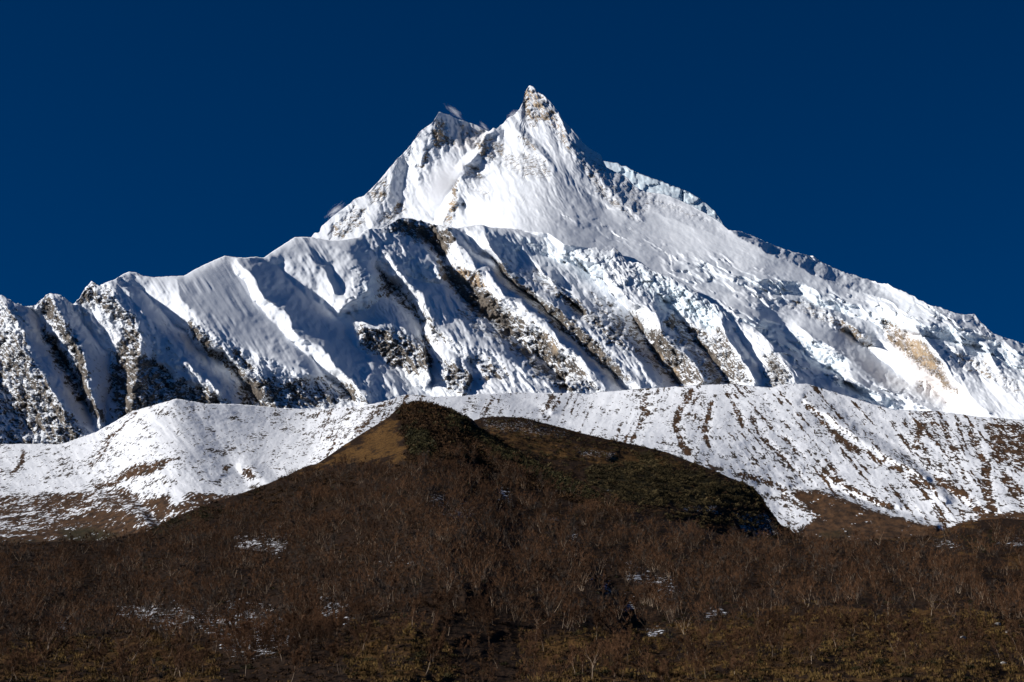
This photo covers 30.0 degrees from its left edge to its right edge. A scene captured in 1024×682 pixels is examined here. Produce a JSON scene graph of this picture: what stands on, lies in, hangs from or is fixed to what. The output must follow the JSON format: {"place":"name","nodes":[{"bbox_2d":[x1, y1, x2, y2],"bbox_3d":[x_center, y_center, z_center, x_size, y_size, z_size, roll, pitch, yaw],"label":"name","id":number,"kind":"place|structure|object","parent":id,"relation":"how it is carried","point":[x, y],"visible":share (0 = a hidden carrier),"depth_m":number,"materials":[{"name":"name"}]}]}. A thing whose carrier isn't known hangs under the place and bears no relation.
{"place":"outdoors","nodes":[
{"label":"outdoors","id":0,"kind":"place"},
{"bbox_2d":[0,218,808,443],"bbox_3d":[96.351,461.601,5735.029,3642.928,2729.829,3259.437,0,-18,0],"label":"snow ridge","id":1,"kind":"structure","parent":0,"point":[401,307],"depth_m":5753.24,"materials":[{"name":"white snow"}]},
{"bbox_2d":[0,404,1023,681],"bbox_3d":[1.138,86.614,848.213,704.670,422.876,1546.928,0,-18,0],"label":"wooded hill","id":2,"kind":"structure","parent":0,"point":[382,442],"depth_m":659.93,"materials":[{"name":"brown plant"}]},
{"bbox_2d":[7,650,20,680],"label":"birch tree","id":3,"kind":"object","parent":2,"relation":"on","point":[13,659],"visible":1,"depth_m":424.89,"materials":[{"name":"brown plant"}]},
{"bbox_2d":[15,647,48,680],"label":"birch tree","id":4,"kind":"object","parent":2,"relation":"on","point":[36,660],"visible":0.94,"depth_m":440.07,"materials":[{"name":"brown plant"}]},
{"bbox_2d":[36,640,53,669],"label":"birch tree","id":5,"kind":"object","parent":2,"relation":"on","point":[49,652],"visible":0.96,"depth_m":476.88,"materials":[{"name":"brown plant"}]},
{"bbox_2d":[33,629,62,656],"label":"birch tree","id":6,"kind":"object","parent":2,"relation":"on","point":[48,639],"visible":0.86,"depth_m":513.27,"materials":[{"name":"brown plant"}]},
{"bbox_2d":[96,642,113,666],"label":"birch tree","id":7,"kind":"object","parent":2,"relation":"on","point":[100,654],"visible":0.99,"depth_m":484.37,"materials":[{"name":"brown plant"}]},
{"bbox_2d":[101,663,130,681],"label":"birch tree","id":8,"kind":"object","parent":2,"relation":"on","point":[124,671],"visible":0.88,"depth_m":429.78,"materials":[{"name":"brown plant"}]},
{"bbox_2d":[112,646,128,680],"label":"birch tree","id":9,"kind":"object","parent":2,"relation":"on","point":[121,655],"visible":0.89,"depth_m":453.04,"materials":[{"name":"brown plant"}]},
{"bbox_2d":[112,655,146,681],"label":"birch tree","id":10,"kind":"object","parent":2,"relation":"on","point":[122,672],"visible":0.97,"depth_m":425.05,"materials":[{"name":"brown plant"}]},
{"bbox_2d":[116,632,145,662],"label":"birch tree","id":11,"kind":"object","parent":2,"relation":"on","point":[119,645],"visible":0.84,"depth_m":504.15,"materials":[{"name":"brown plant"}]},
{"bbox_2d":[107,627,156,660],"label":"birch tree","id":12,"kind":"object","parent":2,"relation":"on","point":[125,639],"visible":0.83,"depth_m":517.27,"materials":[{"name":"brown plant"}]},
{"bbox_2d":[133,639,161,666],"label":"birch tree","id":13,"kind":"object","parent":2,"relation":"on","point":[149,652],"visible":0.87,"depth_m":476.07,"materials":[{"name":"brown plant"}]},
{"bbox_2d":[156,643,191,677],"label":"birch tree","id":14,"kind":"object","parent":2,"relation":"on","point":[162,651],"visible":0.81,"depth_m":442.00,"materials":[{"name":"brown plant"}]},
{"bbox_2d":[163,634,189,656],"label":"birch tree","id":15,"kind":"object","parent":2,"relation":"on","point":[175,644],"visible":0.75,"depth_m":496.52,"materials":[{"name":"brown plant"}]},
{"bbox_2d":[178,647,206,681],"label":"birch tree","id":16,"kind":"object","parent":2,"relation":"on","point":[188,663],"visible":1,"depth_m":428.39,"materials":[{"name":"brown plant"}]},
{"bbox_2d":[198,640,216,672],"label":"birch tree","id":17,"kind":"object","parent":2,"relation":"on","point":[207,645],"visible":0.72,"depth_m":449.41,"materials":[{"name":"brown plant"}]},
{"bbox_2d":[223,614,238,645],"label":"birch tree","id":18,"kind":"object","parent":2,"relation":"on","point":[226,622],"visible":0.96,"depth_m":517.23,"materials":[{"name":"brown plant"}]},
{"bbox_2d":[219,630,256,660],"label":"birch tree","id":19,"kind":"object","parent":2,"relation":"on","point":[221,639],"visible":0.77,"depth_m":475.66,"materials":[{"name":"brown plant"}]},
{"bbox_2d":[226,638,258,661],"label":"birch tree","id":20,"kind":"object","parent":2,"relation":"on","point":[235,647],"visible":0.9,"depth_m":467.95,"materials":[{"name":"brown plant"}]},
{"bbox_2d":[239,637,256,675],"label":"birch tree","id":21,"kind":"object","parent":2,"relation":"on","point":[251,653],"visible":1,"depth_m":429.52,"materials":[{"name":"brown plant"}]},
{"bbox_2d":[239,627,258,657],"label":"birch tree","id":22,"kind":"object","parent":2,"relation":"on","point":[254,640],"visible":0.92,"depth_m":469.65,"materials":[{"name":"brown plant"}]},
{"bbox_2d":[256,626,274,657],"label":"birch tree","id":23,"kind":"object","parent":2,"relation":"on","point":[259,635],"visible":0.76,"depth_m":471.31,"materials":[{"name":"brown plant"}]},
{"bbox_2d":[257,631,274,659],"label":"birch tree","id":24,"kind":"object","parent":2,"relation":"on","point":[267,643],"visible":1,"depth_m":465.15,"materials":[{"name":"brown plant"}]},
{"bbox_2d":[275,627,285,659],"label":"birch tree","id":25,"kind":"object","parent":2,"relation":"on","point":[279,636],"visible":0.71,"depth_m":453.84,"materials":[{"name":"brown plant"}]},
{"bbox_2d":[273,626,296,663],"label":"birch tree","id":26,"kind":"object","parent":2,"relation":"on","point":[283,640],"visible":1,"depth_m":446.01,"materials":[{"name":"brown plant"}]},
{"bbox_2d":[283,608,300,637],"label":"birch tree","id":27,"kind":"object","parent":2,"relation":"on","point":[288,618],"visible":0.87,"depth_m":496.49,"materials":[{"name":"brown plant"}]},
{"bbox_2d":[283,631,313,651],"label":"birch tree","id":28,"kind":"object","parent":2,"relation":"on","point":[292,637],"visible":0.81,"depth_m":448.38,"materials":[{"name":"brown plant"}]},
{"bbox_2d":[291,647,306,681],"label":"birch tree","id":29,"kind":"object","parent":2,"relation":"on","point":[295,659],"visible":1,"depth_m":396.35,"materials":[{"name":"brown plant"}]},
{"bbox_2d":[293,613,322,645],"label":"birch tree","id":30,"kind":"object","parent":2,"relation":"on","point":[298,620],"visible":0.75,"depth_m":478.04,"materials":[{"name":"brown plant"}]},
{"bbox_2d":[316,614,335,643],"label":"birch tree","id":31,"kind":"object","parent":2,"relation":"on","point":[330,626],"visible":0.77,"depth_m":479.26,"materials":[{"name":"brown plant"}]},
{"bbox_2d":[328,639,339,672],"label":"birch tree","id":32,"kind":"object","parent":2,"relation":"on","point":[336,655],"visible":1,"depth_m":402.00,"materials":[{"name":"brown plant"}]},
{"bbox_2d":[322,633,359,673],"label":"birch tree","id":33,"kind":"object","parent":2,"relation":"on","point":[349,650],"visible":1,"depth_m":402.24,"materials":[{"name":"brown plant"}]},
{"bbox_2d":[348,621,376,649],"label":"birch tree","id":34,"kind":"object","parent":2,"relation":"on","point":[368,634],"visible":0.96,"depth_m":460.68,"materials":[{"name":"brown plant"}]},
{"bbox_2d":[349,616,375,647],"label":"birch tree","id":35,"kind":"object","parent":2,"relation":"on","point":[368,621],"visible":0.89,"depth_m":465.27,"materials":[{"name":"brown plant"}]},
{"bbox_2d":[374,621,394,653],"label":"birch tree","id":36,"kind":"object","parent":2,"relation":"on","point":[387,630],"visible":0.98,"depth_m":448.91,"materials":[{"name":"brown plant"}]},
{"bbox_2d":[376,625,402,651],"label":"birch tree","id":37,"kind":"object","parent":2,"relation":"on","point":[383,630],"visible":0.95,"depth_m":449.49,"materials":[{"name":"brown plant"}]},
{"bbox_2d":[386,615,401,640],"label":"birch tree","id":38,"kind":"object","parent":2,"relation":"on","point":[392,622],"visible":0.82,"depth_m":463.26,"materials":[{"name":"brown plant"}]},
{"bbox_2d":[409,596,420,625],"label":"birch tree","id":39,"kind":"object","parent":2,"relation":"on","point":[414,605],"visible":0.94,"depth_m":492.75,"materials":[{"name":"brown plant"}]},
{"bbox_2d":[410,609,440,635],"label":"birch tree","id":40,"kind":"object","parent":2,"relation":"on","point":[435,623],"visible":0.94,"depth_m":479.31,"materials":[{"name":"brown plant"}]},
{"bbox_2d":[422,591,442,618],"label":"birch tree","id":41,"kind":"object","parent":2,"relation":"on","point":[429,605],"visible":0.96,"depth_m":506.36,"materials":[{"name":"brown plant"}]},
{"bbox_2d":[425,632,444,674],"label":"birch tree","id":42,"kind":"object","parent":2,"relation":"on","point":[437,645],"visible":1,"depth_m":405.83,"materials":[{"name":"brown plant"}]},
{"bbox_2d":[429,589,459,621],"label":"birch tree","id":43,"kind":"object","parent":2,"relation":"on","point":[451,607],"visible":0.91,"depth_m":508.18,"materials":[{"name":"brown plant"}]},
{"bbox_2d":[432,604,459,630],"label":"birch tree","id":44,"kind":"object","parent":2,"relation":"on","point":[448,611],"visible":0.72,"depth_m":495.86,"materials":[{"name":"brown plant"}]},
{"bbox_2d":[438,608,457,635],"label":"birch tree","id":45,"kind":"object","parent":2,"relation":"on","point":[445,619],"visible":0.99,"depth_m":490.73,"materials":[{"name":"brown plant"}]},
{"bbox_2d":[457,630,481,658],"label":"birch tree","id":46,"kind":"object","parent":2,"relation":"on","point":[467,643],"visible":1,"depth_m":456.56,"materials":[{"name":"brown plant"}]},
{"bbox_2d":[472,655,499,681],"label":"birch tree","id":47,"kind":"object","parent":2,"relation":"on","point":[486,669],"visible":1,"depth_m":392.10,"materials":[{"name":"brown plant"}]},
{"bbox_2d":[0,438,1023,681],"bbox_3d":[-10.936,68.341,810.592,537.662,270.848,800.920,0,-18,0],"label":"birch wood","id":48,"kind":"object","parent":2,"relation":"on","point":[525,554],"visible":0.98,"depth_m":745.92,"materials":[{"name":"brown plant"}]},
{"bbox_2d":[0,400,1023,681],"bbox_3d":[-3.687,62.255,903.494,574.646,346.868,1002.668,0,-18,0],"label":"scrub","id":49,"kind":"object","parent":2,"relation":"on","point":[438,432],"visible":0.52,"depth_m":675.61,"materials":[{"name":"brown plant"}]},
{"bbox_2d":[0,587,1023,681],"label":"dry grass","id":50,"kind":"structure","parent":2,"relation":"on","point":[1011,671],"depth_m":462.43,"materials":[{"name":"brown plant"}]},
{"bbox_2d":[518,626,540,660],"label":"birch tree","id":51,"kind":"object","parent":2,"relation":"on","point":[529,640],"visible":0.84,"depth_m":467.40,"materials":[{"name":"brown plant"}]},
{"bbox_2d":[519,653,550,681],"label":"birch tree","id":52,"kind":"object","parent":2,"relation":"on","point":[540,668],"visible":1,"depth_m":397.49,"materials":[{"name":"brown plant"}]},
{"bbox_2d":[531,612,553,638],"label":"birch tree","id":53,"kind":"object","parent":2,"relation":"on","point":[545,627],"visible":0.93,"depth_m":506.33,"materials":[{"name":"brown plant"}]},
{"bbox_2d":[533,650,569,681],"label":"birch tree","id":54,"kind":"object","parent":2,"relation":"on","point":[540,664],"visible":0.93,"depth_m":399.09,"materials":[{"name":"brown plant"}]},
{"bbox_2d":[568,642,579,671],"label":"birch tree","id":55,"kind":"object","parent":2,"relation":"on","point":[573,652],"visible":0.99,"depth_m":431.71,"materials":[{"name":"brown plant"}]},
{"bbox_2d":[571,638,610,672],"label":"birch tree","id":56,"kind":"object","parent":2,"relation":"on","point":[597,648],"visible":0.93,"depth_m":430.31,"materials":[{"name":"brown plant"}]},
{"bbox_2d":[579,646,602,676],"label":"birch tree","id":57,"kind":"object","parent":2,"relation":"on","point":[595,659],"visible":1,"depth_m":416.12,"materials":[{"name":"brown plant"}]},
{"bbox_2d":[592,609,600,639],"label":"birch tree","id":58,"kind":"object","parent":2,"relation":"on","point":[597,617],"visible":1,"depth_m":511.97,"materials":[{"name":"brown plant"}]},
{"bbox_2d":[588,638,610,674],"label":"birch tree","id":59,"kind":"object","parent":2,"relation":"on","point":[599,644],"visible":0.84,"depth_m":431.37,"materials":[{"name":"brown plant"}]},
{"bbox_2d":[603,631,621,665],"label":"birch tree","id":60,"kind":"object","parent":2,"relation":"on","point":[613,647],"visible":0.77,"depth_m":451.23,"materials":[{"name":"brown plant"}]},
{"bbox_2d":[610,652,623,678],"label":"birch tree","id":61,"kind":"object","parent":2,"relation":"on","point":[614,668],"visible":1,"depth_m":397.75,"materials":[{"name":"brown plant"}]},
{"bbox_2d":[603,656,631,680],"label":"birch tree","id":62,"kind":"object","parent":2,"relation":"on","point":[620,663],"visible":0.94,"depth_m":415.28,"materials":[{"name":"brown plant"}]},
{"bbox_2d":[611,629,633,664],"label":"birch tree","id":63,"kind":"object","parent":2,"relation":"on","point":[624,638],"visible":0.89,"depth_m":471.62,"materials":[{"name":"brown plant"}]},
{"bbox_2d":[473,417,806,539],"bbox_3d":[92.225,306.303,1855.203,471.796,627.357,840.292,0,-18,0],"label":"brown shoulder","id":64,"kind":"object","parent":2,"relation":"attached to","point":[547,447],"visible":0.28,"depth_m":1925.61},
{"bbox_2d":[478,416,797,537],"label":"heather","id":65,"kind":"object","parent":64,"relation":"on","point":[648,506],"visible":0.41,"depth_m":1937.80,"materials":[{"name":"plant"}]},
{"bbox_2d":[481,416,805,538],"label":"dwarf shrubs","id":66,"kind":"object","parent":64,"relation":"on","point":[632,467],"visible":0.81,"depth_m":1846.12,"materials":[{"name":"plant"}]},
{"bbox_2d":[638,647,656,681],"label":"birch tree","id":67,"kind":"object","parent":2,"relation":"on","point":[648,657],"visible":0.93,"depth_m":417.13,"materials":[{"name":"brown plant"}]},
{"bbox_2d":[649,657,665,681],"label":"birch tree","id":68,"kind":"object","parent":2,"relation":"on","point":[659,672],"visible":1,"depth_m":396.80,"materials":[{"name":"brown plant"}]},
{"bbox_2d":[684,626,697,659],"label":"birch tree","id":69,"kind":"object","parent":2,"relation":"on","point":[689,636],"visible":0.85,"depth_m":482.25,"materials":[{"name":"brown plant"}]},
{"bbox_2d":[681,647,704,681],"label":"birch tree","id":70,"kind":"object","parent":2,"relation":"on","point":[696,662],"visible":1,"depth_m":415.80,"materials":[{"name":"brown plant"}]},
{"bbox_2d":[683,639,702,673],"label":"birch tree","id":71,"kind":"object","parent":2,"relation":"on","point":[687,649],"visible":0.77,"depth_m":440.37,"materials":[{"name":"brown plant"}]},
{"bbox_2d":[699,642,723,669],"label":"birch tree","id":72,"kind":"object","parent":2,"relation":"on","point":[716,657],"visible":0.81,"depth_m":441.15,"materials":[{"name":"brown plant"}]},
{"bbox_2d":[722,650,757,679],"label":"birch tree","id":73,"kind":"object","parent":2,"relation":"on","point":[746,664],"visible":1,"depth_m":398.07,"materials":[{"name":"brown plant"}]},
{"bbox_2d":[728,640,757,663],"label":"birch tree","id":74,"kind":"object","parent":2,"relation":"on","point":[730,645],"visible":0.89,"depth_m":447.65,"materials":[{"name":"brown plant"}]},
{"bbox_2d":[771,612,790,638],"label":"birch tree","id":75,"kind":"object","parent":2,"relation":"on","point":[778,618],"visible":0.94,"depth_m":518.34,"materials":[{"name":"brown plant"}]},
{"bbox_2d":[786,620,815,652],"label":"birch tree","id":76,"kind":"object","parent":2,"relation":"on","point":[794,635],"visible":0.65,"depth_m":465.30,"materials":[{"name":"brown plant"}]},
{"bbox_2d":[793,635,821,662],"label":"birch tree","id":77,"kind":"object","parent":2,"relation":"on","point":[816,644],"visible":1,"depth_m":428.76,"materials":[{"name":"brown plant"}]},
{"bbox_2d":[806,628,818,663],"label":"birch tree","id":78,"kind":"object","parent":2,"relation":"on","point":[813,639],"visible":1,"depth_m":430.50,"materials":[{"name":"brown plant"}]},
{"bbox_2d":[838,614,855,637],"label":"birch tree","id":79,"kind":"object","parent":2,"relation":"on","point":[846,619],"visible":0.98,"depth_m":500.10,"materials":[{"name":"brown plant"}]},
{"bbox_2d":[841,606,865,633],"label":"birch tree","id":80,"kind":"object","parent":2,"relation":"on","point":[844,611],"visible":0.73,"depth_m":518.74,"materials":[{"name":"brown plant"}]},
{"bbox_2d":[842,645,880,671],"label":"birch tree","id":81,"kind":"object","parent":2,"relation":"on","point":[851,652],"visible":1,"depth_m":398.44,"materials":[{"name":"brown plant"}]},
{"bbox_2d":[855,611,895,640],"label":"birch tree","id":82,"kind":"object","parent":2,"relation":"on","point":[870,620],"visible":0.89,"depth_m":502.29,"materials":[{"name":"brown plant"}]},
{"bbox_2d":[872,618,893,650],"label":"birch tree","id":83,"kind":"object","parent":2,"relation":"on","point":[882,625],"visible":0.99,"depth_m":470.21,"materials":[{"name":"brown plant"}]},
{"bbox_2d":[887,631,909,663],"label":"birch tree","id":84,"kind":"object","parent":2,"relation":"on","point":[897,646],"visible":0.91,"depth_m":435.12,"materials":[{"name":"brown plant"}]},
{"bbox_2d":[891,623,910,655],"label":"birch tree","id":85,"kind":"object","parent":2,"relation":"on","point":[899,634],"visible":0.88,"depth_m":451.90,"materials":[{"name":"brown plant"}]},
{"bbox_2d":[895,616,909,639],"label":"birch tree","id":86,"kind":"object","parent":2,"relation":"on","point":[906,626],"visible":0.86,"depth_m":483.22,"materials":[{"name":"brown plant"}]},
{"bbox_2d":[893,644,918,670],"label":"birch tree","id":87,"kind":"object","parent":2,"relation":"on","point":[895,655],"visible":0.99,"depth_m":407.26,"materials":[{"name":"brown plant"}]},
{"bbox_2d":[911,613,925,644],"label":"birch tree","id":88,"kind":"object","parent":2,"relation":"on","point":[918,620],"visible":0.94,"depth_m":486.92,"materials":[{"name":"brown plant"}]},
{"bbox_2d":[913,644,934,665],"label":"birch tree","id":89,"kind":"object","parent":2,"relation":"on","point":[932,647],"visible":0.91,"depth_m":430.03,"materials":[{"name":"brown plant"}]},
{"bbox_2d":[921,634,948,663],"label":"birch tree","id":90,"kind":"object","parent":2,"relation":"on","point":[929,650],"visible":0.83,"depth_m":436.21,"materials":[{"name":"brown plant"}]},
{"bbox_2d":[925,604,954,633],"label":"birch tree","id":91,"kind":"object","parent":2,"relation":"on","point":[940,619],"visible":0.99,"depth_m":518.76,"materials":[{"name":"brown plant"}]},
{"bbox_2d":[950,628,987,666],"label":"birch tree","id":92,"kind":"object","parent":2,"relation":"on","point":[964,650],"visible":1,"depth_m":433.15,"materials":[{"name":"brown plant"}]},
{"bbox_2d":[964,604,979,625],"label":"birch tree","id":93,"kind":"object","parent":2,"relation":"on","point":[969,611],"visible":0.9,"depth_m":524.03,"materials":[{"name":"brown plant"}]},
{"bbox_2d":[968,641,985,661],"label":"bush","id":94,"kind":"object","parent":2,"relation":"on","point":[977,651],"visible":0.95,"depth_m":435.16,"materials":[{"name":"brown plant"}]},
{"bbox_2d":[1003,617,1015,645],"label":"birch tree","id":95,"kind":"object","parent":2,"relation":"on","point":[1009,629],"visible":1,"depth_m":494.72,"materials":[{"name":"brown plant"}]},
{"bbox_2d":[999,637,1023,665],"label":"birch tree","id":96,"kind":"object","parent":2,"relation":"on","point":[1006,651],"visible":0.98,"depth_m":449.10,"materials":[{"name":"brown plant"}]},
{"bbox_2d":[0,0,1023,343],"label":"sky","id":97,"kind":"structure","parent":0,"point":[880,141],"materials":[{"name":"blue"}]},
{"bbox_2d":[604,161,722,223],"bbox_3d":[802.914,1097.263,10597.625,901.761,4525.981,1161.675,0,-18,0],"label":"ridge","id":98,"kind":"structure","parent":0,"point":[643,182],"depth_m":11029.36,"materials":[{"name":"white snow"}]},
{"bbox_2d":[312,86,1023,419],"bbox_3d":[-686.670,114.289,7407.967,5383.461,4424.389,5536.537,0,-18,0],"label":"mountain","id":99,"kind":"structure","parent":0,"point":[534,164],"depth_m":7365.14,"materials":[{"name":"white snow"}]},
{"label":"ground","id":100,"kind":"structure","parent":0,"visible":0},
{"bbox_2d":[0,384,1023,542],"bbox_3d":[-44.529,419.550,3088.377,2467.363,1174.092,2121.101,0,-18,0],"label":"moraine","id":101,"kind":"structure","parent":100,"relation":"on","point":[817,460],"depth_m":3189.26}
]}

